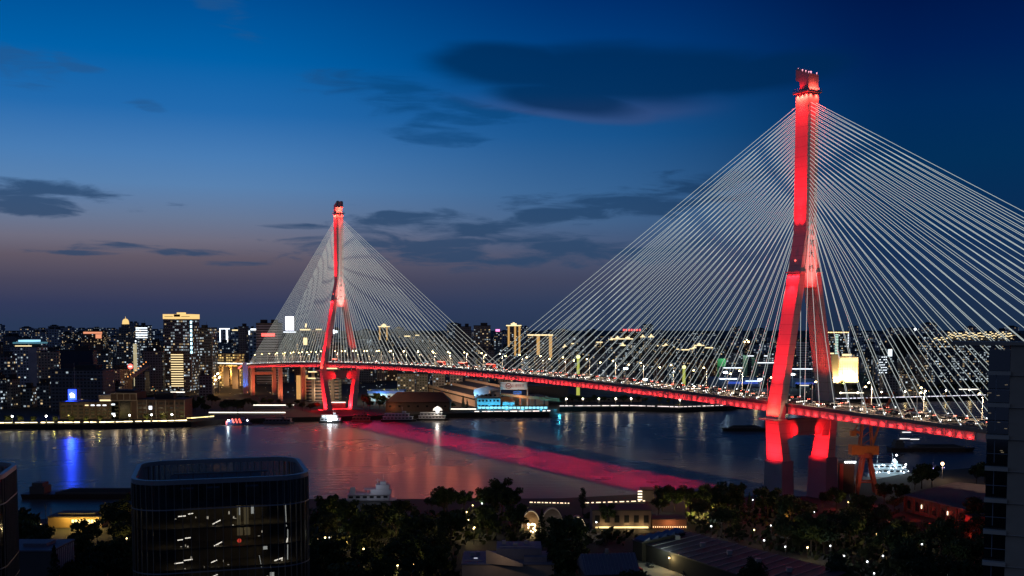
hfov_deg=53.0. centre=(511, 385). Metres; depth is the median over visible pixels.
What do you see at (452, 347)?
city block
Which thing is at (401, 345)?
city block
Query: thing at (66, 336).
city block
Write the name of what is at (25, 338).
city block
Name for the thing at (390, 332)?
city block
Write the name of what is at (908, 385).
city block
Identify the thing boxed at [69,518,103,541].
broadleaf tree
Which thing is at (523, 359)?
city block
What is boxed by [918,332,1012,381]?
building
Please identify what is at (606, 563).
gabled house
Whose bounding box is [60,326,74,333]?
city block
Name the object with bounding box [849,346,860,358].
city block
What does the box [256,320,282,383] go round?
office building
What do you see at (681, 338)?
city block
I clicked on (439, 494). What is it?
broadleaf tree
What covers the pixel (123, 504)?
broadleaf tree
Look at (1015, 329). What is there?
city block
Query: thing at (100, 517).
broadleaf tree
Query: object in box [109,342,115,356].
city block
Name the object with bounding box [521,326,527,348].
city block
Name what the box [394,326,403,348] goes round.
city block
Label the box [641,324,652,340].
city block
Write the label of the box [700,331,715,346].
city block
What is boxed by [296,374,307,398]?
lit shaft
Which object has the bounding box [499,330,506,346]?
city block
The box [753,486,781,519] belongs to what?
broadleaf tree
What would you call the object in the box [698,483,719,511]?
broadleaf tree
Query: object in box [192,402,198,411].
broadleaf tree
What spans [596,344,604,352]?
city block
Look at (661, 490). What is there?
broadleaf tree
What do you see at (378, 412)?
bank
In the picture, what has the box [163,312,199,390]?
office tower
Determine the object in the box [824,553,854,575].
broadleaf tree
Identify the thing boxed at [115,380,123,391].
city block
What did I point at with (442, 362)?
bus
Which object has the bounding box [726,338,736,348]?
city block
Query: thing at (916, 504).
arched window
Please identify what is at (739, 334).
city block
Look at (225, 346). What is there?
city block
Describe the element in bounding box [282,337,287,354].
city block
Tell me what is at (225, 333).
office tower
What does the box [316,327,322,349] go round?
office block
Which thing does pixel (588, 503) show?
quay rail
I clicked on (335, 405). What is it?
light rail
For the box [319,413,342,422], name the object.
ferry
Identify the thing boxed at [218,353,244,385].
market hall
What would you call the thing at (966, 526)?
broadleaf tree
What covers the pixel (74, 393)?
sign cube
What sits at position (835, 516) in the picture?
broadleaf tree
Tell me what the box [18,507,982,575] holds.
shrubbery
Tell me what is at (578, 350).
city block
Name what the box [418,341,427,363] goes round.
city block
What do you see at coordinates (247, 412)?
light rail
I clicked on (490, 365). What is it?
bus
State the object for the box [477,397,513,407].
quay office
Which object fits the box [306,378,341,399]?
banded block
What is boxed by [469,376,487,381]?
city block
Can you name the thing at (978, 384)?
broadleaf tree
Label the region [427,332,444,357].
city block
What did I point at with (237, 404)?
broadleaf tree
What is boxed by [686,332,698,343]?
city block
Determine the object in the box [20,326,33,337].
city block
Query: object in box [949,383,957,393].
broadleaf tree
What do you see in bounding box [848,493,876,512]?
broadleaf tree
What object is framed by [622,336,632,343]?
gold trimmed block
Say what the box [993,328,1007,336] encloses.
city block
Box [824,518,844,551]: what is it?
broadleaf tree
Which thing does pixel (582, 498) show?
poplar tree
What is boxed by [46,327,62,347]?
city block
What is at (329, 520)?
broadleaf tree
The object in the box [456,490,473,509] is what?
broadleaf tree
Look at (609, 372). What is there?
city block
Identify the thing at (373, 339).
city block
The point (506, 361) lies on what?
city block
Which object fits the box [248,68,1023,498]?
cable stayed bridge
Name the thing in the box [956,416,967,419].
car
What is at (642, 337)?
gold trimmed block
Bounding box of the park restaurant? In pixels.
[651,515,686,528]
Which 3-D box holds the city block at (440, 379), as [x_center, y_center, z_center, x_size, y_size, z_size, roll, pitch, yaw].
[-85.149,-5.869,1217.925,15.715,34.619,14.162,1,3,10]
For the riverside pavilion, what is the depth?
422.92 m
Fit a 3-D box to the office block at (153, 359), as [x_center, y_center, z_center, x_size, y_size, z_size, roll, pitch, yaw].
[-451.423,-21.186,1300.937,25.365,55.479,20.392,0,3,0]
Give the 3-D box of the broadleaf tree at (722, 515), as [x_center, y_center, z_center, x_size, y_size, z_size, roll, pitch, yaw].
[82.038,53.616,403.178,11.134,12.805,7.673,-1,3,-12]
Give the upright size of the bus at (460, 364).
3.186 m
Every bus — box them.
[437,361,445,364]
[458,362,467,365]
[486,364,495,367]
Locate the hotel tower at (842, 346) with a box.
[828,332,848,355]
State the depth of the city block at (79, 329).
4655.10 m
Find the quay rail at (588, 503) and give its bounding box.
[530,500,644,505]
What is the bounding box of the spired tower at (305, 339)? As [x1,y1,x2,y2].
[300,323,311,359]
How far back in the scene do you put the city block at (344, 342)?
2952.98 m
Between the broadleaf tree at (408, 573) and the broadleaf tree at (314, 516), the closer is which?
the broadleaf tree at (408, 573)
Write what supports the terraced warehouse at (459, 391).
on the bank at (378, 412)
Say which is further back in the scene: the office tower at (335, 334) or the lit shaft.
the office tower at (335, 334)
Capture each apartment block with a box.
[0,351,16,377]
[10,340,47,386]
[37,347,60,382]
[742,338,749,354]
[875,350,887,384]
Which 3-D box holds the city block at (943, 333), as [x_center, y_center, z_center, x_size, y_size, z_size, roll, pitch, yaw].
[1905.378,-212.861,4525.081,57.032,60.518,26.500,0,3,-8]
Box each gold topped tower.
[378,324,389,345]
[506,322,520,367]
[527,334,552,371]
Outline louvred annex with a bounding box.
[19,539,74,575]
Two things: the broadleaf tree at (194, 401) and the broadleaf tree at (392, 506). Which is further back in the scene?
the broadleaf tree at (194, 401)
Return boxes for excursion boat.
[263,416,293,423]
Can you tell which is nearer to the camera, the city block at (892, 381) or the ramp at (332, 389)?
the ramp at (332, 389)
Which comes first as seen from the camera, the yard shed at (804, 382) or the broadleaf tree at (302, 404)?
the broadleaf tree at (302, 404)
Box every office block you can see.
[135,323,151,367]
[143,347,165,390]
[199,321,217,387]
[249,326,255,363]
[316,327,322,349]
[403,334,423,358]
[796,338,808,367]
[879,345,892,372]
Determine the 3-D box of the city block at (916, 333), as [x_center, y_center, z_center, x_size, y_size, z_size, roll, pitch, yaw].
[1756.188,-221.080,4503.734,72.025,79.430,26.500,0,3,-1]
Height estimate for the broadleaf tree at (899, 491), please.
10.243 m
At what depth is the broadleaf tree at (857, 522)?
382.03 m
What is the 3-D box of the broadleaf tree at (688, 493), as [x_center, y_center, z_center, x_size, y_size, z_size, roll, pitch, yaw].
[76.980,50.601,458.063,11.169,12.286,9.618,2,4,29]
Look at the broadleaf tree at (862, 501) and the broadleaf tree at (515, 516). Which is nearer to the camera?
the broadleaf tree at (515, 516)
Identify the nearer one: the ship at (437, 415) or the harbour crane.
the harbour crane
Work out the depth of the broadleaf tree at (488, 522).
397.78 m
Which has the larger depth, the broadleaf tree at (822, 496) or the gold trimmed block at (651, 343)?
the gold trimmed block at (651, 343)
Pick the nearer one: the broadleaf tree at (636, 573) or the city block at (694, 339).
the broadleaf tree at (636, 573)
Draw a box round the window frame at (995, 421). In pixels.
[985,375,1004,575]
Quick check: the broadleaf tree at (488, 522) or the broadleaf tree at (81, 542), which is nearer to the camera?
the broadleaf tree at (81, 542)
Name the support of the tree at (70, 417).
on the bank at (378, 412)
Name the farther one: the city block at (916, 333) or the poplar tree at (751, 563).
the city block at (916, 333)
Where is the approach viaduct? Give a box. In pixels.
[218,362,250,393]
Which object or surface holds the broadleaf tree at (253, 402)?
on the bank at (378, 412)
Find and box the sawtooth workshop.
[632,528,685,560]
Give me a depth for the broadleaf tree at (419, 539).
348.29 m
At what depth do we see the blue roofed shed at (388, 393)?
1122.50 m
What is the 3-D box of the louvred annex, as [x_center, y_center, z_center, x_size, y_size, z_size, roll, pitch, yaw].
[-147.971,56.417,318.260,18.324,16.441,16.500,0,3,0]
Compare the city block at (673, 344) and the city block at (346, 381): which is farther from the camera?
the city block at (673, 344)
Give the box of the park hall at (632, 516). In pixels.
[589,504,651,528]
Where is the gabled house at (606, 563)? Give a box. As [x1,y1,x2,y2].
[576,548,639,575]
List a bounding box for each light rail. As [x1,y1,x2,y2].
[176,392,184,396]
[209,412,285,413]
[253,405,293,408]
[331,402,345,408]
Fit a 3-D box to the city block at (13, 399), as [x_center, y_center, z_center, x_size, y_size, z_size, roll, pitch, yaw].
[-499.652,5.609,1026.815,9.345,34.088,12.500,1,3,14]
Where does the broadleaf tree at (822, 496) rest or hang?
on the bank at (573, 508)
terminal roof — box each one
[719,367,742,376]
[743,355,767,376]
[752,362,773,381]
[791,368,811,378]
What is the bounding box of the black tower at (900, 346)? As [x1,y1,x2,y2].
[886,328,922,359]
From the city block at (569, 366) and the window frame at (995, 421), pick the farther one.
the city block at (569, 366)
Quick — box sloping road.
[127,364,149,388]
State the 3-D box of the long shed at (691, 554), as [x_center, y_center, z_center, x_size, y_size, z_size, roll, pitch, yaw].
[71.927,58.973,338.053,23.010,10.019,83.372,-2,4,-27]
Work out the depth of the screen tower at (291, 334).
1897.73 m
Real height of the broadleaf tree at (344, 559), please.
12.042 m
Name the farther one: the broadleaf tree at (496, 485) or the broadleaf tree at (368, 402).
the broadleaf tree at (368, 402)
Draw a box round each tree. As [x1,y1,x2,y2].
[18,511,40,526]
[18,517,35,530]
[19,529,27,538]
[20,535,35,538]
[24,527,50,538]
[26,524,55,538]
[46,545,63,575]
[60,559,80,575]
[66,533,73,538]
[67,415,74,421]
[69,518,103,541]
[74,533,94,552]
[83,541,109,552]
[98,506,109,528]
[99,499,130,511]
[100,505,130,536]
[106,521,131,537]
[159,413,167,418]
[192,400,199,411]
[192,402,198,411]
[197,397,205,408]
[203,405,210,413]
[206,394,216,400]
[222,400,232,411]
[233,400,243,413]
[244,398,251,403]
[251,400,257,404]
[286,403,294,407]
[299,402,305,410]
[310,509,327,530]
[314,494,339,512]
[315,513,339,535]
[328,531,352,541]
[332,498,360,518]
[334,540,348,562]
[336,514,365,546]
[345,533,376,553]
[348,536,361,566]
[357,528,365,555]
[358,548,382,570]
[360,503,388,520]
[362,509,379,537]
[362,522,387,540]
[363,395,370,406]
[365,400,373,406]
[372,393,380,404]
[376,400,383,405]
[378,395,387,401]
[379,536,418,569]
[381,502,396,509]
[382,509,409,536]
[391,500,417,512]
[395,516,421,536]
[395,569,421,575]
[402,528,429,550]
[411,528,429,557]
[419,544,442,560]
[423,495,435,509]
[429,486,459,510]
[434,494,454,509]
[436,509,469,548]
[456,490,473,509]
[473,487,487,504]
[474,506,496,520]
[475,504,493,512]
[477,513,499,536]
[479,488,506,508]
[487,477,512,512]
[500,487,522,507]
[504,503,529,533]
[534,509,547,535]
[542,535,580,572]
[546,515,587,543]
[547,547,580,573]
[568,394,576,403]
[568,517,590,534]
[572,540,590,566]
[578,488,587,514]
[597,502,616,520]
[619,395,627,403]
[619,569,648,575]
[650,494,669,514]
[653,484,672,510]
[666,486,683,511]
[674,485,697,511]
[684,497,702,514]
[688,499,712,519]
[694,490,704,498]
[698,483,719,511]
[702,491,726,511]
[705,489,729,507]
[707,507,734,537]
[717,481,746,509]
[721,481,732,508]
[723,508,739,527]
[734,481,746,510]
[737,561,768,575]
[741,556,756,575]
[745,492,752,511]
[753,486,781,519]
[753,497,758,513]
[772,494,798,517]
[772,500,784,535]
[773,502,790,515]
[773,515,802,552]
[775,524,802,546]
[782,494,802,518]
[792,499,816,515]
[794,512,827,554]
[804,522,829,553]
[815,523,840,553]
[818,512,839,520]
[819,492,828,508]
[824,486,846,509]
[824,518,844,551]
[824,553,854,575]
[827,513,851,547]
[837,509,865,545]
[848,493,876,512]
[856,547,870,562]
[864,525,876,558]
[872,525,907,557]
[875,482,893,503]
[877,504,892,526]
[885,496,903,509]
[891,518,905,528]
[892,521,924,536]
[893,483,910,504]
[907,475,922,489]
[907,531,926,544]
[911,463,935,488]
[924,516,960,554]
[926,466,941,487]
[930,386,939,393]
[937,383,945,389]
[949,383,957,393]
[956,521,975,538]
[959,510,975,519]
[962,496,984,514]
[963,380,972,391]
[966,533,983,556]
[967,515,984,533]
[968,465,985,483]
[973,382,981,387]
[975,462,985,482]
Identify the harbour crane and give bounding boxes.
[848,392,894,494]
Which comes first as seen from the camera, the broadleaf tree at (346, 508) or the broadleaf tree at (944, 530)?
the broadleaf tree at (944, 530)
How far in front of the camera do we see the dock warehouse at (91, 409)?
907.80 m
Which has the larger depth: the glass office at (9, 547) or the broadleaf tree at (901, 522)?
the broadleaf tree at (901, 522)
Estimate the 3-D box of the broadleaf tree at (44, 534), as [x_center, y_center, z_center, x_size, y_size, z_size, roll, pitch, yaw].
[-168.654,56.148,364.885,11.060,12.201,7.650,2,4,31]
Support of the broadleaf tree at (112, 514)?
on the bank at (573, 508)
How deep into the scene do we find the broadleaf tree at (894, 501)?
456.66 m
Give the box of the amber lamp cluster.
[214,373,219,393]
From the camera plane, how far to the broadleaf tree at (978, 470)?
534.54 m
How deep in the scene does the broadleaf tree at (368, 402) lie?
1005.84 m
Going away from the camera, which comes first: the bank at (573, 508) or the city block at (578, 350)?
the bank at (573, 508)
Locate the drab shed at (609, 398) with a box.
[568,395,641,401]
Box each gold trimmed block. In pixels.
[613,336,621,343]
[621,343,624,369]
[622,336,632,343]
[640,334,644,343]
[648,334,653,368]
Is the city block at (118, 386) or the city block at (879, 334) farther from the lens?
the city block at (879, 334)
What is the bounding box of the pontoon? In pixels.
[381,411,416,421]
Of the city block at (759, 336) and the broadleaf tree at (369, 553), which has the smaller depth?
the broadleaf tree at (369, 553)
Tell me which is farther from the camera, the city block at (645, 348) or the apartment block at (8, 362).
the city block at (645, 348)
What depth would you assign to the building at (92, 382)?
986.86 m
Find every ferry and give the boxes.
[225,413,251,424]
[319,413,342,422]
[351,412,371,421]
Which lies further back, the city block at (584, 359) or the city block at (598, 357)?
the city block at (584, 359)
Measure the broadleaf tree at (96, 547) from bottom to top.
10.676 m
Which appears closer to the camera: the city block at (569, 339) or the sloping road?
the sloping road
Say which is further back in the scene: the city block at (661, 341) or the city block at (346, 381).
the city block at (661, 341)
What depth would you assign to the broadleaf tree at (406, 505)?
432.64 m
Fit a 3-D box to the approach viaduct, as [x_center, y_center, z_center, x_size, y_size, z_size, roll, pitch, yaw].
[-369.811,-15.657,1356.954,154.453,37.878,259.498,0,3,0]
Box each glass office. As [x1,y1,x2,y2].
[0,461,19,575]
[131,456,309,575]
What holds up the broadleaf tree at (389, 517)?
on the bank at (573, 508)
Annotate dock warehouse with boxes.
[59,394,131,418]
[137,392,192,418]
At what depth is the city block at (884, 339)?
2834.12 m
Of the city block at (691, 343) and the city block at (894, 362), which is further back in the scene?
the city block at (691, 343)
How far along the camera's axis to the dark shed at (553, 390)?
1092.31 m
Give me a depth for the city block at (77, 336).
2459.90 m
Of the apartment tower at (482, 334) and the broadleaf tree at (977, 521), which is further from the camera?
the apartment tower at (482, 334)
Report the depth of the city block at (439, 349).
1787.19 m
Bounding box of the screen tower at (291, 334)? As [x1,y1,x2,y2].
[285,316,295,353]
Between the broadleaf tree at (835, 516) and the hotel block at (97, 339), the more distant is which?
the hotel block at (97, 339)
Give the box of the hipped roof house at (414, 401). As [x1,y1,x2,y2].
[385,390,451,410]
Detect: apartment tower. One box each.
[454,324,470,364]
[473,323,490,366]
[493,328,501,367]
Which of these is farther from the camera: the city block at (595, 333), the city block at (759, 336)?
the city block at (759, 336)
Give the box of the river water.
[0,400,987,518]
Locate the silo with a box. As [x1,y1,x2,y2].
[837,461,855,493]
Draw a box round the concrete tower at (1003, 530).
[951,341,1023,575]
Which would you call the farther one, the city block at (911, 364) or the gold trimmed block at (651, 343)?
the gold trimmed block at (651, 343)
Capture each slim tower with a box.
[133,343,140,385]
[238,323,248,361]
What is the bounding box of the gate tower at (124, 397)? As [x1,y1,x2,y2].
[110,389,145,418]
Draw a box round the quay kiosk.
[638,487,653,501]
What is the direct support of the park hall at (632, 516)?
on the bank at (573, 508)
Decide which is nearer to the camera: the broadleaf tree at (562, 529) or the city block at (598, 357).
the broadleaf tree at (562, 529)
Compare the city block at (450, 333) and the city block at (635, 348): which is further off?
the city block at (450, 333)
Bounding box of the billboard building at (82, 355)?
[60,346,96,367]
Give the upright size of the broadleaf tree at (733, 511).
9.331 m
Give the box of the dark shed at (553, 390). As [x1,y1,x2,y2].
[528,384,568,402]
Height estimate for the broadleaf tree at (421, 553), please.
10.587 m
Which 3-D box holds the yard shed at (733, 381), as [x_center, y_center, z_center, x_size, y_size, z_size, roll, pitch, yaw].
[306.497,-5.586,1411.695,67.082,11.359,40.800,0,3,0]
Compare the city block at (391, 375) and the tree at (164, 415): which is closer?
the tree at (164, 415)
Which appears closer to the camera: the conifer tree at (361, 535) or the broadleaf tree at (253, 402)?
the conifer tree at (361, 535)
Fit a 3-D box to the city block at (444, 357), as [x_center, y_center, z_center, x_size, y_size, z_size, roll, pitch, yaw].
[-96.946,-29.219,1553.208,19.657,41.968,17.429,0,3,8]
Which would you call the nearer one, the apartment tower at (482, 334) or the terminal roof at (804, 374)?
the terminal roof at (804, 374)
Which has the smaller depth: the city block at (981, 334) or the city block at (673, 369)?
the city block at (673, 369)
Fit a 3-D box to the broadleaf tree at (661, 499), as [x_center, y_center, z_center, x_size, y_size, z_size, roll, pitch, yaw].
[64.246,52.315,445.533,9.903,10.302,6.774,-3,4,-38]
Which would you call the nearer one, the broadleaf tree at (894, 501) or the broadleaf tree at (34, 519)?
the broadleaf tree at (34, 519)
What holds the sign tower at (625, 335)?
on the bank at (378, 412)
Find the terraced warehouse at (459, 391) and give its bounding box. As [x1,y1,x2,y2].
[416,375,547,406]
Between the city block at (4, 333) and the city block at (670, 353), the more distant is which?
the city block at (4, 333)
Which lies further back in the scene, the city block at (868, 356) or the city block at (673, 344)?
the city block at (673, 344)
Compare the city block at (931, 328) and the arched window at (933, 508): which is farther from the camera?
the city block at (931, 328)
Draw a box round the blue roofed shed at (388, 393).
[367,389,406,400]
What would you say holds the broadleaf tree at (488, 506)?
on the bank at (573, 508)
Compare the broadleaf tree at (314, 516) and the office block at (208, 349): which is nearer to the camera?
the broadleaf tree at (314, 516)
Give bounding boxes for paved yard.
[638,563,684,575]
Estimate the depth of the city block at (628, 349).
1948.34 m
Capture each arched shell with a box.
[522,509,540,532]
[542,507,561,531]
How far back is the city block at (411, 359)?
1516.88 m
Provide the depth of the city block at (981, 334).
2916.36 m
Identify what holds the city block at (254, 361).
on the bank at (378, 412)
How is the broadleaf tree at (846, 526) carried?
on the bank at (573, 508)
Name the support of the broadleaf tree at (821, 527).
on the bank at (573, 508)
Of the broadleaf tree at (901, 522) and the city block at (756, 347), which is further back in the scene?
the city block at (756, 347)
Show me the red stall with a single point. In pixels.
(968, 517)
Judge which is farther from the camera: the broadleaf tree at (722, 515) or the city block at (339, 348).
the city block at (339, 348)
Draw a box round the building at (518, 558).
[461,540,553,575]
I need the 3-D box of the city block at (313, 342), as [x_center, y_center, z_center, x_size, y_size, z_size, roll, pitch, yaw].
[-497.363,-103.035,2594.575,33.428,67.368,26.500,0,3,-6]
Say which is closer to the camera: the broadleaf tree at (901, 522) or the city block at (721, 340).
the broadleaf tree at (901, 522)
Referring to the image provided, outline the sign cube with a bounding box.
[68,373,80,399]
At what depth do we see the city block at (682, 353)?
1926.50 m
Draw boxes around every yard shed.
[708,377,762,385]
[790,378,814,386]
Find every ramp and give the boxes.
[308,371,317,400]
[327,368,338,400]
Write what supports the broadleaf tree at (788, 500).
on the bank at (573, 508)
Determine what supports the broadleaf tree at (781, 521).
on the bank at (573, 508)
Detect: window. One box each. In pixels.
[907,500,910,508]
[915,502,918,510]
[932,506,935,515]
[941,508,944,517]
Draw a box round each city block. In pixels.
[0,324,4,336]
[0,342,3,354]
[0,372,7,408]
[3,331,19,335]
[3,333,20,353]
[6,374,20,408]
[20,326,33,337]
[20,383,36,406]
[21,336,32,339]
[31,330,46,345]
[36,379,50,407]
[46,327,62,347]
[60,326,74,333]
[61,331,72,349]
[64,340,81,349]
[73,331,82,342]
[75,328,86,332]
[97,350,111,367]
[106,328,116,336]
[109,334,115,343]
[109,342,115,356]
[112,355,116,367]
[114,365,128,388]
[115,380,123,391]
[129,321,138,332]
[134,368,149,392]
[152,329,160,334]
[152,339,159,346]
[153,334,163,340]
[199,371,213,395]
[219,340,236,352]
[253,360,256,382]
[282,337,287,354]
[282,351,288,382]
[289,348,298,372]
[294,351,309,381]
[296,339,300,350]
[311,331,315,351]
[311,350,322,370]
[316,353,321,377]
[328,342,344,369]
[338,354,352,383]
[341,338,347,353]
[347,348,359,359]
[354,336,366,355]
[359,352,376,381]
[360,329,371,347]
[362,345,374,353]
[370,333,377,355]
[376,344,392,372]
[376,351,386,380]
[386,358,397,380]
[389,329,393,340]
[390,339,394,353]
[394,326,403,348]
[395,347,404,362]
[397,371,415,391]
[399,338,403,349]
[404,357,417,373]
[406,342,417,358]
[416,372,430,391]
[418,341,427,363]
[424,356,437,375]
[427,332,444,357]
[430,346,444,360]
[433,373,447,391]
[440,352,454,374]
[445,338,454,354]
[446,323,458,339]
[449,343,454,354]
[450,374,462,384]
[460,353,476,378]
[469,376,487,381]
[480,346,493,380]
[498,368,512,384]
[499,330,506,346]
[502,344,513,367]
[503,353,512,368]
[516,351,529,369]
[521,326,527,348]
[534,352,549,371]
[541,330,554,333]
[552,332,563,356]
[552,346,558,370]
[556,328,567,343]
[558,355,573,373]
[561,347,569,356]
[565,334,578,354]
[572,342,583,367]
[576,355,590,374]
[579,336,583,342]
[584,332,593,372]
[585,329,596,340]
[591,350,604,376]
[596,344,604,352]
[597,335,614,342]
[605,344,622,377]
[615,331,626,337]
[615,339,630,357]
[623,357,636,379]
[631,342,642,370]
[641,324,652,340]
[642,353,650,380]
[643,343,656,355]
[653,354,664,381]
[654,329,662,342]
[655,337,668,353]
[659,345,675,369]
[667,355,678,381]
[669,340,679,348]
[674,334,685,342]
[679,351,692,369]
[680,341,696,353]
[681,354,693,379]
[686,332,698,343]
[694,346,710,371]
[696,355,716,380]
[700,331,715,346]
[713,343,724,356]
[716,338,725,348]
[725,347,732,356]
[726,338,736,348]
[726,349,741,366]
[730,326,742,342]
[737,347,744,366]
[750,341,759,353]
[751,353,765,376]
[753,328,766,342]
[760,341,773,353]
[768,349,775,361]
[773,334,777,351]
[792,354,797,367]
[809,347,810,366]
[811,355,813,378]
[848,326,858,335]
[849,335,863,349]
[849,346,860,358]
[858,348,875,373]
[859,331,872,341]
[862,342,875,350]
[872,351,878,379]
[873,332,885,341]
[875,336,887,350]
[879,370,898,392]
[886,327,904,337]
[892,357,896,369]
[897,353,905,372]
[898,369,919,396]
[905,327,920,337]
[906,351,924,380]
[919,334,932,341]
[921,322,936,335]
[937,330,951,335]
[954,353,967,381]
[963,326,976,335]
[975,332,992,335]
[978,350,986,381]
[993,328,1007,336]
[1003,326,1018,333]
[1008,333,1023,340]
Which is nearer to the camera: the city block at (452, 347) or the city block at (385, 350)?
the city block at (385, 350)
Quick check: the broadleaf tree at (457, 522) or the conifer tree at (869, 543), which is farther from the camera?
the broadleaf tree at (457, 522)
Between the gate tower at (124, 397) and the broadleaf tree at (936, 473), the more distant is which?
the gate tower at (124, 397)
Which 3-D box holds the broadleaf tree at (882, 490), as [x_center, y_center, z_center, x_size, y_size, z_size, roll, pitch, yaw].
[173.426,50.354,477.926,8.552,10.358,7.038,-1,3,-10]
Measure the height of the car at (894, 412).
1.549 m
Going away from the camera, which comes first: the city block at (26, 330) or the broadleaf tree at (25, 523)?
the broadleaf tree at (25, 523)
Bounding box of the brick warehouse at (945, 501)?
[903,482,985,524]
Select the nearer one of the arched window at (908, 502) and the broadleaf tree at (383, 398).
the arched window at (908, 502)
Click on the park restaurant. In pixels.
(667, 521)
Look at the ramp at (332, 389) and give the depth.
1120.05 m
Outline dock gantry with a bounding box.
[500,380,559,407]
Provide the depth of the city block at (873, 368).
1557.91 m
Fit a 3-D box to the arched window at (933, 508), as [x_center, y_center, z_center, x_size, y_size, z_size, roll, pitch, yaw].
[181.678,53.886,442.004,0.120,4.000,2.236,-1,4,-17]
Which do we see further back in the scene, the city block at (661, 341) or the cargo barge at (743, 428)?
the city block at (661, 341)
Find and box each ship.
[346,476,396,501]
[417,406,448,420]
[864,442,908,476]
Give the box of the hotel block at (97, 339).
[83,328,108,352]
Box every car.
[646,562,653,566]
[890,411,900,414]
[929,417,941,421]
[939,417,950,421]
[944,413,955,416]
[949,417,960,421]
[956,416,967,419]
[965,421,977,424]
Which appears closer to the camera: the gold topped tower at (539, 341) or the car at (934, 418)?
the car at (934, 418)
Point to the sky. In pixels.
(158, 158)
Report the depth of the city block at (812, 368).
1548.79 m
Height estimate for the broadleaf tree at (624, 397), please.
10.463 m
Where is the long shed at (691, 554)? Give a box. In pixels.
[631,530,846,575]
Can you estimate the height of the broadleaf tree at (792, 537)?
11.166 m
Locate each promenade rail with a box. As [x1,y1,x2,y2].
[0,420,186,423]
[187,416,213,419]
[475,410,549,412]
[560,405,723,407]
[835,395,985,399]
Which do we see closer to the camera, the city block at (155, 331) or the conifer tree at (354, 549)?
the conifer tree at (354, 549)
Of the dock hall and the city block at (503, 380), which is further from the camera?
the city block at (503, 380)
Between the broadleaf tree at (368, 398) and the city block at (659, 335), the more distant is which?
the city block at (659, 335)
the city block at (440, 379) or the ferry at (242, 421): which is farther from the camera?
the city block at (440, 379)
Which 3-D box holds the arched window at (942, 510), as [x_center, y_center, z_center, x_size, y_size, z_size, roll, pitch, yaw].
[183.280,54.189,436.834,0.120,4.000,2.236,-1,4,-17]
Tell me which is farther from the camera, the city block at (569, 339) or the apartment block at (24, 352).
the city block at (569, 339)
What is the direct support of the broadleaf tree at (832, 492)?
on the bank at (573, 508)
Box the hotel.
[830,353,857,390]
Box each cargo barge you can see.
[21,481,130,498]
[722,421,765,430]
[886,432,974,451]
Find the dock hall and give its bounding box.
[474,386,499,396]
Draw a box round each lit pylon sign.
[576,355,579,394]
[682,365,685,384]
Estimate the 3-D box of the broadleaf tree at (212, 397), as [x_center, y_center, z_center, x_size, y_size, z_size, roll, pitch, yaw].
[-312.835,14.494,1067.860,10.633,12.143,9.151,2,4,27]
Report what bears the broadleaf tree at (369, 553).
on the bank at (573, 508)
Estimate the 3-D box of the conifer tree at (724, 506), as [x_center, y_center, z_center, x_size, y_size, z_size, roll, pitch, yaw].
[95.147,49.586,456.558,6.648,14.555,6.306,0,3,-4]
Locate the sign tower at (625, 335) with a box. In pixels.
[622,329,641,339]
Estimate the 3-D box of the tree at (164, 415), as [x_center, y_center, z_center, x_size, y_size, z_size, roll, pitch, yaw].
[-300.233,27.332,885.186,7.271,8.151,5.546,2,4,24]
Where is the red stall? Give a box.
[964,514,984,531]
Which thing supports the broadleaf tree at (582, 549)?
on the bank at (573, 508)
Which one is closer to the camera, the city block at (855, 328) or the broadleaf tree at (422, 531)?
the broadleaf tree at (422, 531)
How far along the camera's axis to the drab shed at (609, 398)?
1112.92 m
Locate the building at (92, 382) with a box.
[49,365,114,410]
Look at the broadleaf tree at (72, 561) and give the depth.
319.73 m
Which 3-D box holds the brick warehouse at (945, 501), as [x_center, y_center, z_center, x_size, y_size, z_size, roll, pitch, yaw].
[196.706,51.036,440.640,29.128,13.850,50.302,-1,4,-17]
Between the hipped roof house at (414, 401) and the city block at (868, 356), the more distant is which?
the city block at (868, 356)
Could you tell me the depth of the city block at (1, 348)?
1849.91 m
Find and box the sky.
[0,0,1023,330]
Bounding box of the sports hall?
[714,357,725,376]
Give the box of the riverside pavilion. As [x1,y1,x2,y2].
[45,504,109,527]
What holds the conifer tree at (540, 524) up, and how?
on the bank at (573, 508)
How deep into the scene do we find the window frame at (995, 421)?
100.44 m
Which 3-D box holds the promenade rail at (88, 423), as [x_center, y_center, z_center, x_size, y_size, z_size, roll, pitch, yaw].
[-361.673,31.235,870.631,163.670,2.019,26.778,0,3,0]
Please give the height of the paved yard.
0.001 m
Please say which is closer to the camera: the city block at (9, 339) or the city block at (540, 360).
the city block at (540, 360)
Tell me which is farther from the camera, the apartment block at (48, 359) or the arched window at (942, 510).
the apartment block at (48, 359)
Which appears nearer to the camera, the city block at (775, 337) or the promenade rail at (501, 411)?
the promenade rail at (501, 411)
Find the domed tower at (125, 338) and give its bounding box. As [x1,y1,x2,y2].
[116,316,134,381]
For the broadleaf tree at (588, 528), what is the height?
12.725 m
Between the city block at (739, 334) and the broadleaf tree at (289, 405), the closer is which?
the broadleaf tree at (289, 405)
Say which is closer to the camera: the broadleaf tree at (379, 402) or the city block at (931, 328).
the broadleaf tree at (379, 402)
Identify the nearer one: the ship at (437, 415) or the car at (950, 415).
the car at (950, 415)
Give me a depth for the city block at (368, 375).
1494.41 m
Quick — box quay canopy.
[478,406,547,409]
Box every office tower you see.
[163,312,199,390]
[219,328,231,341]
[232,327,238,345]
[332,327,340,344]
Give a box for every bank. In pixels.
[0,331,1023,429]
[35,468,985,575]
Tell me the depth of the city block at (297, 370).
1509.64 m
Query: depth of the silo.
507.82 m

